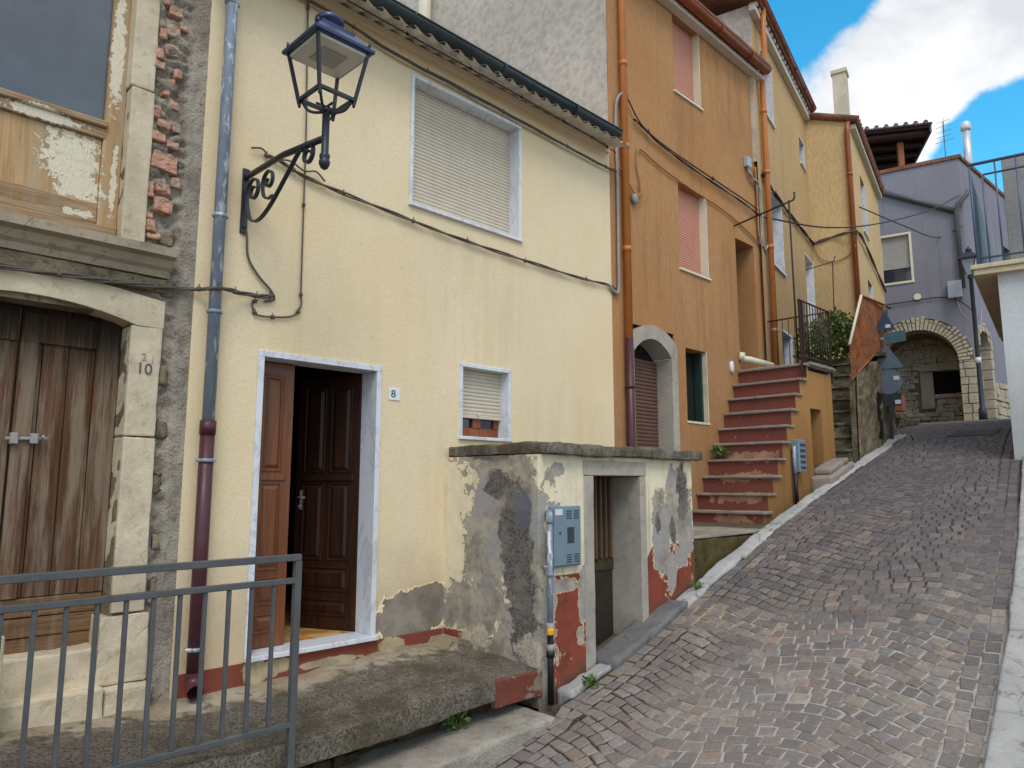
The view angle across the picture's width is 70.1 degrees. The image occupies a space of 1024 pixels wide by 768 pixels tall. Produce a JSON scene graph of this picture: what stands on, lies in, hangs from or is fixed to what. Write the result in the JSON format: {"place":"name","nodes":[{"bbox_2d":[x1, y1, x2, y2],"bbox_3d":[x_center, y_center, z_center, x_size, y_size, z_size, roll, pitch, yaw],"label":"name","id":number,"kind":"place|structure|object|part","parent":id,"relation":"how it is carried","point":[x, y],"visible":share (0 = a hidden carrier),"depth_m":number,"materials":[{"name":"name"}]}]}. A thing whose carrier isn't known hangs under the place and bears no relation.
{"place":"outdoors","nodes":[
{"label":"outdoors","id":0,"kind":"place"},
{"bbox_2d":[518,491,813,713],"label":"ground","id":1,"kind":"structure","parent":0,"point":[730,525],"depth_m":8.42,"materials":[{"name":"grey concrete"}]},
{"bbox_2d":[0,0,628,700],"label":"yellow house","id":2,"kind":"structure","parent":1,"relation":"on","point":[316,446],"depth_m":5.94,"materials":[{"name":"paint"}]},
{"bbox_2d":[252,361,294,648],"bbox_3d":[-1.762,0.848,5.273,0.054,2.030,0.325,-8,-11,44],"label":"door leaf","id":3,"kind":"structure","parent":2,"relation":"in","point":[278,389],"depth_m":5.29,"materials":[{"name":"brown wood"}]},
{"bbox_2d":[251,2,309,318],"bbox_3d":[-1.696,-1.760,5.446,0.029,2.616,0.394,-8,-11,44],"label":"cable","id":4,"kind":"object","parent":2,"relation":"attached to","point":[272,316],"visible":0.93,"depth_m":5.47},
{"bbox_2d":[251,147,324,181],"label":"cable","id":5,"kind":"object","parent":2,"relation":"attached to","point":[300,168],"visible":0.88,"depth_m":5.49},
{"bbox_2d":[239,11,374,233],"bbox_3d":[-1.449,-1.703,4.791,1.285,1.170,0.410,-8,-11,44],"label":"wall lamp","id":6,"kind":"object","parent":2,"relation":"attached to","point":[327,43],"visible":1,"depth_m":4.50,"materials":[{"name":"black metal"}]},
{"bbox_2d":[245,231,274,302],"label":"cable","id":7,"kind":"object","parent":6,"relation":"hanging from","point":[258,275],"visible":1,"depth_m":5.17,"materials":[{"name":"black rubber"}]},
{"bbox_2d":[291,375,361,630],"bbox_3d":[-1.520,0.941,5.943,0.600,2.030,0.103,-3,-8,20],"label":"door leaf","id":8,"kind":"structure","parent":2,"relation":"in","point":[329,428],"depth_m":5.94,"materials":[{"name":"brown wood"}]},
{"bbox_2d":[389,388,399,400],"bbox_3d":[-0.958,0.085,5.957,0.010,0.100,0.110,-8,-11,44],"label":"house number plate","id":9,"kind":"object","parent":2,"relation":"attached to","point":[394,393],"visible":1,"depth_m":5.95,"materials":[{"name":"white ceramic"}]},
{"bbox_2d":[264,151,615,289],"bbox_3d":[-0.313,-1.378,6.779,0.034,0.237,4.224,-8,-11,44],"label":"cable","id":10,"kind":"object","parent":2,"relation":"attached to","point":[344,193],"visible":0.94,"depth_m":6.29,"materials":[{"name":"black rubber"}]},
{"bbox_2d":[305,0,616,171],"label":"cable","id":11,"kind":"object","parent":2,"relation":"attached to","point":[427,70],"visible":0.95,"depth_m":6.73,"materials":[{"name":"black rubber"}]},
{"bbox_2d":[408,72,522,242],"bbox_3d":[-0.442,-2.065,6.872,0.180,1.220,1.395,-8,-11,44],"label":"window frame","id":12,"kind":"structure","parent":2,"relation":"in","point":[465,162],"depth_m":6.94,"materials":[{"name":"white stone"}]},
{"bbox_2d":[346,0,616,152],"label":"cable","id":13,"kind":"object","parent":2,"relation":"attached to","point":[470,68],"visible":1,"depth_m":6.67,"materials":[{"name":"black rubber"}]},
{"bbox_2d":[458,362,512,441],"bbox_3d":[-0.292,0.184,6.727,0.200,0.685,0.650,-8,-11,44],"label":"window frame","id":14,"kind":"structure","parent":2,"relation":"in","point":[484,391],"depth_m":6.80,"materials":[{"name":"white stone"}]},
{"bbox_2d":[608,92,628,294],"bbox_3d":[1.236,-2.255,8.452,0.443,2.522,0.069,6,-10,-38],"label":"cable","id":15,"kind":"object","parent":2,"relation":"attached to","point":[617,292],"visible":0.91,"depth_m":8.41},
{"bbox_2d":[298,703,517,767],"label":"terrace foot","id":16,"kind":"object","parent":1,"relation":"on","point":[343,760],"visible":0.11,"depth_m":4.49},
{"bbox_2d":[0,633,536,767],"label":"terrace","id":17,"kind":"structure","parent":16,"relation":"on","point":[371,699],"depth_m":4.38,"materials":[{"name":"concrete"}]},
{"bbox_2d":[0,636,4,696],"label":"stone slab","id":18,"kind":"structure","parent":17,"relation":"on","point":[2,649],"depth_m":3.74,"materials":[{"name":"stone"}]},
{"bbox_2d":[0,0,211,731],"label":"weathered house","id":19,"kind":"structure","parent":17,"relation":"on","point":[102,108],"depth_m":4.50,"materials":[{"name":"paint"}]},
{"bbox_2d":[0,302,121,654],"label":"plank door","id":20,"kind":"structure","parent":19,"relation":"in","point":[60,439],"depth_m":4.36,"materials":[{"name":"brown wood"}]},
{"bbox_2d":[0,0,131,235],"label":"window frame","id":21,"kind":"structure","parent":19,"relation":"in","point":[64,63],"depth_m":4.53,"materials":[{"name":"brown wood"}]},
{"bbox_2d":[0,264,274,298],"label":"cable","id":22,"kind":"object","parent":19,"relation":"attached to","point":[58,273],"visible":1,"depth_m":4.55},
{"bbox_2d":[0,554,301,767],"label":"terrace railing","id":23,"kind":"object","parent":17,"relation":"on","point":[289,724],"visible":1,"depth_m":3.48,"materials":[{"name":"grey metal"}]},
{"bbox_2d":[491,670,542,708],"bbox_3d":[0.040,2.149,5.153,0.052,0.196,0.485,-8,-11,44],"label":"terrace edge","id":24,"kind":"object","parent":17,"relation":"on","point":[513,689],"visible":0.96,"depth_m":5.13,"materials":[{"name":"red paint"}]},
{"bbox_2d":[329,704,554,767],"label":"street step","id":25,"kind":"object","parent":1,"relation":"on","point":[489,737],"visible":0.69,"depth_m":4.61,"materials":[{"name":"grey concrete"}]},
{"bbox_2d":[441,710,470,730],"bbox_3d":[-0.365,2.218,4.805,0.171,0.138,0.225,-17,-19,65],"label":"weed","id":26,"kind":"object","parent":25,"relation":"on","point":[453,724],"visible":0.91,"depth_m":4.81,"materials":[{"name":"green plant"}]},
{"bbox_2d":[443,441,701,712],"bbox_3d":[0.677,1.638,6.500,1.301,2.143,2.271,-8,-11,44],"label":"cellar annex","id":27,"kind":"object","parent":1,"relation":"on","point":[629,579],"visible":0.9,"depth_m":5.91,"materials":[{"name":"plaster"},{"name":"grey stone"},{"name":"wood"}]},
{"bbox_2d":[541,509,554,704],"bbox_3d":[0.270,1.630,5.381,0.089,1.391,0.193,3,-8,-20],"label":"gas pipe","id":28,"kind":"object","parent":27,"relation":"attached to","point":[550,650],"visible":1,"depth_m":5.35,"materials":[{"name":"grey metal"}]},
{"bbox_2d":[548,506,580,567],"bbox_3d":[0.404,1.171,5.622,0.078,0.455,0.340,-8,-11,44],"label":"utility cabinet","id":29,"kind":"object","parent":27,"relation":"attached to","point":[566,532],"visible":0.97,"depth_m":5.59,"materials":[{"name":"grey metal"}]},
{"bbox_3d":[0.427,1.168,5.599,0.012,0.431,0.316,-8,-11,44],"label":"door","id":30,"kind":"part","parent":29,"relation":"part of","materials":[{"name":"grey metal"}]},
{"bbox_2d":[593,477,613,646],"bbox_3d":[0.672,1.644,6.297,0.065,1.675,0.650,-8,-11,44],"label":"cellar door","id":31,"kind":"structure","parent":27,"relation":"in","point":[603,537],"depth_m":6.43,"materials":[{"name":"brown wood"}]},
{"bbox_2d":[397,0,779,509],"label":"orange house","id":32,"kind":"structure","parent":1,"relation":"on","point":[688,317],"depth_m":9.52,"materials":[{"name":"painted plaster"},{"name":"roof tile"},{"name":"brown metal"}]},
{"bbox_2d":[630,193,637,203],"bbox_3d":[1.456,-2.206,8.692,0.060,0.120,0.100,-8,-11,44],"label":"junction box","id":33,"kind":"object","parent":32,"relation":"attached to","point":[633,198],"visible":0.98,"depth_m":8.66,"materials":[{"name":"grey plastic"}]},
{"bbox_2d":[672,22,703,110],"bbox_3d":[2.359,-4.403,10.027,0.145,1.159,0.740,-8,-11,44],"label":"window frame","id":34,"kind":"structure","parent":32,"relation":"in","point":[686,63],"depth_m":10.18,"materials":[{"name":"pink plastic"}]},
{"bbox_2d":[618,148,765,253],"bbox_3d":[2.555,-2.422,9.847,0.022,0.640,3.738,-8,-11,44],"label":"cable","id":35,"kind":"object","parent":32,"relation":"attached to","point":[669,173],"visible":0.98,"depth_m":9.38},
{"bbox_2d":[678,189,711,280],"bbox_3d":[2.373,-2.008,9.716,0.155,1.189,0.770,-8,-11,44],"label":"window frame","id":36,"kind":"structure","parent":32,"relation":"in","point":[693,234],"depth_m":9.87,"materials":[{"name":"pink plastic"}]},
{"bbox_2d":[628,99,763,217],"bbox_3d":[2.603,-3.016,9.956,0.042,0.608,3.530,-8,-11,44],"label":"cable","id":37,"kind":"object","parent":32,"relation":"attached to","point":[712,178],"visible":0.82,"depth_m":9.77,"materials":[{"name":"black rubber"}]},
{"bbox_2d":[633,118,760,216],"bbox_3d":[2.625,-2.868,9.944,0.030,0.368,3.283,-8,-11,44],"label":"cable","id":38,"kind":"object","parent":32,"relation":"attached to","point":[681,160],"visible":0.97,"depth_m":9.68,"materials":[{"name":"black rubber"}]},
{"bbox_2d":[685,352,709,424],"bbox_3d":[2.314,0.047,9.430,0.212,0.959,0.545,-8,-11,44],"label":"window frame","id":39,"kind":"structure","parent":32,"relation":"in","point":[696,364],"depth_m":9.58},
{"bbox_2d":[729,361,734,372],"bbox_3d":[3.020,-0.235,10.023,0.040,0.165,0.088,-8,-11,44],"label":"oval vent","id":40,"kind":"object","parent":32,"relation":"attached to","point":[731,367],"visible":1,"depth_m":10.00,"materials":[{"name":"white plastic"}]},
{"bbox_2d":[743,156,751,167],"bbox_3d":[3.535,-3.326,10.954,0.070,0.160,0.130,-8,-11,44],"label":"meter box","id":41,"kind":"object","parent":32,"relation":"attached to","point":[747,161],"visible":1,"depth_m":10.91,"materials":[{"name":"white plastic"}]},
{"bbox_2d":[746,166,767,250],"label":"cable","id":42,"kind":"object","parent":32,"relation":"attached to","point":[750,176],"visible":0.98,"depth_m":11.03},
{"bbox_2d":[754,167,763,244],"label":"cable","id":43,"kind":"object","parent":32,"relation":"attached to","point":[757,205],"visible":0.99,"depth_m":11.04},
{"bbox_2d":[764,195,959,227],"bbox_3d":[7.454,-3.613,14.705,9.880,3.123,0.158,7,-11,-42],"label":"cable","id":44,"kind":"object","parent":32,"relation":"attached to","point":[857,226],"visible":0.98,"depth_m":13.74,"materials":[{"name":"black rubber"}]},
{"bbox_2d":[607,0,818,364],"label":"khaki house","id":45,"kind":"structure","parent":1,"relation":"on","point":[790,105],"depth_m":12.44,"materials":[{"name":"yellow paint"}]},
{"bbox_2d":[760,49,775,128],"bbox_3d":[4.149,-4.867,12.125,0.235,1.085,0.740,-5,-9,33],"label":"window frame","id":46,"kind":"structure","parent":45,"relation":"in","point":[768,78],"depth_m":12.36,"materials":[{"name":"white stone"}]},
{"bbox_2d":[771,191,786,276],"bbox_3d":[4.225,-2.449,11.909,0.235,1.255,0.940,-5,-9,33],"label":"window frame","id":47,"kind":"structure","parent":45,"relation":"in","point":[779,262],"depth_m":12.24,"materials":[{"name":"white stone"}]},
{"bbox_2d":[761,171,814,244],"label":"cable","id":48,"kind":"object","parent":45,"relation":"attached to","point":[777,197],"visible":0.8,"depth_m":12.56,"materials":[{"name":"black rubber"}]},
{"bbox_2d":[782,330,793,363],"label":"window frame","id":49,"kind":"structure","parent":45,"relation":"in","point":[785,336],"depth_m":12.22,"materials":[{"name":"white stone"}]},
{"bbox_2d":[799,136,806,171],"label":"window frame","id":50,"kind":"structure","parent":45,"relation":"in","point":[801,145],"depth_m":14.50,"materials":[{"name":"white stone"}]},
{"bbox_2d":[806,256,835,356],"bbox_3d":[5.851,-1.459,14.050,0.810,1.953,0.022,-5,-10,34],"label":"drying pole","id":51,"kind":"object","parent":45,"relation":"attached to","point":[832,278],"visible":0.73,"depth_m":13.95,"materials":[{"name":"brown metal"}]},
{"bbox_2d":[693,533,754,581],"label":"stair platform","id":52,"kind":"structure","parent":1,"relation":"on","point":[709,553],"depth_m":7.25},
{"bbox_2d":[693,526,759,538],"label":"platform paving","id":53,"kind":"structure","parent":52,"relation":"on","point":[699,532],"depth_m":7.75,"materials":[{"name":"beige stone"}]},
{"bbox_2d":[557,434,905,704],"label":"kerb","id":54,"kind":"structure","parent":1,"relation":"on","point":[575,687],"depth_m":7.29,"materials":[{"name":"white stone"}]},
{"bbox_2d":[690,581,703,589],"bbox_3d":[1.701,1.861,6.721,0.126,0.096,0.136,-8,-11,44],"label":"weed","id":55,"kind":"object","parent":54,"relation":"on","point":[695,586],"visible":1,"depth_m":6.70,"materials":[{"name":"green plant"}]},
{"bbox_2d":[692,362,835,524],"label":"red staircase","id":56,"kind":"structure","parent":1,"relation":"on","point":[774,411],"depth_m":9.27,"materials":[{"name":"paint"}]},
{"bbox_2d":[709,445,728,457],"bbox_3d":[2.655,0.860,9.327,0.248,0.169,0.222,-4,-9,25],"label":"weed","id":57,"kind":"object","parent":56,"relation":"on","point":[716,452],"visible":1,"depth_m":9.30,"materials":[{"name":"green plant"}]},
{"bbox_2d":[738,352,774,366],"bbox_3d":[3.458,-0.343,10.307,0.637,0.202,0.177,3,-9,-23],"label":"pipe stub","id":58,"kind":"object","parent":56,"relation":"on","point":[742,357],"visible":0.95,"depth_m":10.21,"materials":[{"name":"beige plastic"}]},
{"bbox_2d":[734,192,798,362],"bbox_3d":[3.519,-1.404,10.070,0.912,2.350,0.024,-8,-11,44],"label":"drying pole","id":59,"kind":"object","parent":56,"relation":"on","point":[789,201],"visible":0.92,"depth_m":9.85,"materials":[{"name":"brown metal"}]},
{"bbox_2d":[791,439,806,503],"bbox_3d":[3.542,1.093,9.005,0.105,0.810,0.256,-8,-11,44],"label":"gas meter box","id":60,"kind":"object","parent":56,"relation":"attached to","point":[798,449],"visible":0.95,"depth_m":8.96,"materials":[{"name":"grey metal"}]},
{"bbox_2d":[767,299,833,383],"bbox_3d":[3.799,-0.520,10.186,0.913,1.030,0.995,-8,-11,44],"label":"landing railing","id":61,"kind":"object","parent":56,"relation":"on","point":[802,324],"visible":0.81,"depth_m":9.96,"materials":[{"name":"brown metal"}]},
{"bbox_2d":[811,458,854,490],"bbox_3d":[4.210,1.188,9.558,0.302,0.463,0.818,-8,-11,44],"label":"stone doorstep","id":62,"kind":"object","parent":1,"relation":"on","point":[832,471],"visible":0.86,"depth_m":9.39,"materials":[{"name":"beige stone"}]},
{"bbox_2d":[805,67,884,358],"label":"sand house","id":63,"kind":"structure","parent":1,"relation":"on","point":[844,180],"depth_m":14.48,"materials":[{"name":"yellow paint"}]},
{"bbox_2d":[814,245,855,261],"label":"cable","id":64,"kind":"object","parent":63,"relation":"attached to","point":[831,261],"visible":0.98,"depth_m":14.25,"materials":[{"name":"brown rubber"}]},
{"bbox_2d":[814,230,886,292],"bbox_3d":[7.755,-2.577,15.705,0.917,0.284,4.337,-8,-11,44],"label":"cable","id":65,"kind":"object","parent":63,"relation":"attached to","point":[867,249],"visible":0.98,"depth_m":14.43,"materials":[{"name":"black rubber"}]},
{"bbox_2d":[860,185,869,240],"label":"window frame","id":66,"kind":"structure","parent":63,"relation":"in","point":[863,194],"depth_m":15.66,"materials":[{"name":"white stone"}]},
{"bbox_2d":[868,286,876,339],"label":"window frame","id":67,"kind":"structure","parent":63,"relation":"in","point":[870,288],"depth_m":15.53,"materials":[{"name":"white stone"}]},
{"bbox_2d":[816,351,897,462],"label":"old stone staircase","id":68,"kind":"structure","parent":1,"relation":"on","point":[861,420],"depth_m":10.87,"materials":[{"name":"stone"}]},
{"bbox_2d":[791,321,832,363],"bbox_3d":[4.671,-0.611,11.368,0.566,0.758,0.800,-8,-11,44],"label":"shrub","id":69,"kind":"object","parent":68,"relation":"on","point":[794,356],"visible":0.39,"depth_m":11.26,"materials":[{"name":"green plant"}]},
{"bbox_2d":[809,306,858,358],"bbox_3d":[5.256,-0.801,11.817,0.771,0.870,0.904,-8,-11,44],"label":"shrub","id":70,"kind":"object","parent":68,"relation":"on","point":[840,334],"visible":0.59,"depth_m":11.64,"materials":[{"name":"green plant"}]},
{"bbox_2d":[848,294,890,380],"bbox_3d":[5.478,-0.651,11.107,1.797,1.372,0.073,8,-11,-44],"label":"rusty railing","id":71,"kind":"object","parent":68,"relation":"on","point":[876,306],"visible":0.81,"depth_m":11.01,"materials":[{"name":"metal"}]},
{"bbox_2d":[874,305,905,438],"bbox_3d":[5.830,-0.132,11.239,0.500,2.209,0.080,-5,-9,33],"label":"road sign post","id":72,"kind":"object","parent":1,"relation":"on","point":[892,380],"visible":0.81,"depth_m":11.22,"materials":[{"name":"grey metal"}]},
{"bbox_2d":[895,412,918,426],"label":"rubble wall","id":73,"kind":"structure","parent":1,"relation":"on","point":[901,420],"depth_m":13.78,"materials":[{"name":"stone"}]},
{"bbox_2d":[878,154,1010,422],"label":"mauve house","id":74,"kind":"structure","parent":1,"relation":"on","point":[934,352],"depth_m":18.68,"materials":[{"name":"paint"}]},
{"bbox_2d":[863,119,931,170],"bbox_3d":[9.767,-6.110,21.645,4.190,1.655,3.002,-2,-8,15],"label":"roof pergola","id":75,"kind":"object","parent":74,"relation":"on","point":[895,145],"visible":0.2,"depth_m":20.38,"materials":[{"name":"brown wood"}]},
{"bbox_2d":[880,232,914,285],"bbox_3d":[9.955,-3.222,18.905,0.760,1.340,0.130,-5,-9,33],"label":"window frame","id":76,"kind":"structure","parent":74,"relation":"in","point":[897,258],"depth_m":18.92,"materials":[{"name":"beige plastic"}]},
{"bbox_2d":[859,206,961,237],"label":"cable","id":77,"kind":"object","parent":74,"relation":"attached to","point":[899,223],"visible":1,"depth_m":15.82,"materials":[{"name":"black rubber"}]},
{"bbox_2d":[914,293,920,299],"bbox_3d":[10.276,-2.209,18.494,0.170,0.170,0.030,-5,-9,33],"label":"wall vent","id":78,"kind":"object","parent":74,"relation":"attached to","point":[917,296],"depth_m":18.48,"materials":[{"name":"beige plastic"}]},
{"bbox_2d":[886,297,971,310],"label":"cable","id":79,"kind":"object","parent":74,"relation":"attached to","point":[928,298],"visible":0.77,"depth_m":18.34,"materials":[{"name":"black rubber"}]},
{"bbox_2d":[936,118,953,156],"bbox_3d":[12.319,-6.499,20.663,0.412,2.155,0.389,2,-8,-13],"label":"tv antenna","id":80,"kind":"object","parent":74,"relation":"on","point":[943,134],"visible":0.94,"depth_m":20.80,"materials":[{"name":"grey paint"}]},
{"bbox_2d":[933,371,960,393],"bbox_3d":[11.712,0.034,19.529,0.900,0.900,0.230,-5,-9,33],"label":"inner window","id":81,"kind":"structure","parent":74,"relation":"in","point":[948,382],"depth_m":19.47,"materials":[{"name":"black glass"}]},
{"bbox_2d":[947,280,962,299],"bbox_3d":[10.912,-2.321,17.979,0.300,0.420,0.220,-5,-9,33],"label":"junction box","id":82,"kind":"object","parent":74,"relation":"attached to","point":[954,289],"visible":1,"depth_m":17.89,"materials":[{"name":"grey plastic"}]},
{"bbox_2d":[957,298,981,322],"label":"cable","id":83,"kind":"object","parent":82,"relation":"hanging from","point":[965,316],"visible":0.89,"depth_m":17.78,"materials":[{"name":"grey rubber"}]},
{"bbox_2d":[960,121,972,163],"bbox_3d":[12.133,-6.169,19.424,0.260,1.760,0.260,-8,-11,44],"label":"flue pipe","id":84,"kind":"object","parent":74,"relation":"on","point":[965,127],"visible":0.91,"depth_m":19.40,"materials":[{"name":"silver metal"}]},
{"bbox_2d":[968,156,1023,459],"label":"white house","id":85,"kind":"structure","parent":1,"relation":"on","point":[1000,284],"depth_m":9.02,"materials":[{"name":"white paint"}]},
{"bbox_2d":[968,152,1023,263],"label":"balcony railing","id":86,"kind":"object","parent":85,"relation":"on","point":[1014,156],"visible":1,"depth_m":9.13,"materials":[{"name":"grey metal"}]},
{"bbox_2d":[984,456,1023,767],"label":"kerb","id":87,"kind":"structure","parent":1,"relation":"on","point":[1005,748],"depth_m":4.31,"materials":[{"name":"white stone"}]},
{"bbox_2d":[488,418,1022,767],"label":"road","id":88,"kind":"structure","parent":0,"point":[859,618],"depth_m":5.37,"materials":[{"name":"stone"}]},
{"bbox_2d":[581,673,599,687],"bbox_3d":[0.580,2.194,5.396,0.135,0.097,0.136,1,-8,-9],"label":"weed","id":89,"kind":"object","parent":88,"relation":"on","point":[592,682],"visible":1,"depth_m":5.38,"materials":[{"name":"green plant"}]},
{"bbox_2d":[957,246,987,419],"bbox_3d":[10.902,-1.187,17.151,0.420,4.274,0.420,-8,-11,44],"label":"street lamp","id":90,"kind":"object","parent":88,"relation":"on","point":[967,258],"visible":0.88,"depth_m":17.14,"materials":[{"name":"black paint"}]},
{"bbox_2d":[767,0,1023,380],"label":"sky","id":91,"kind":"structure","parent":0,"point":[958,61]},
{"bbox_2d":[895,395,905,411],"bbox_3d":[7.358,0.385,14.018,0.300,0.310,0.250,-8,-11,44],"label":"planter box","id":92,"kind":"object","parent":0,"point":[902,408],"visible":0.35,"depth_m":13.88,"materials":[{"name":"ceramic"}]},
{"bbox_2d":[946,429,1001,436],"bbox_3d":[6.821,0.723,10.775,0.600,0.114,0.600,-8,-11,44],"label":"manhole cover","id":93,"kind":"object","parent":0,"point":[976,432],"visible":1,"depth_m":10.75,"materials":[{"name":"grey metal"}]}
]}

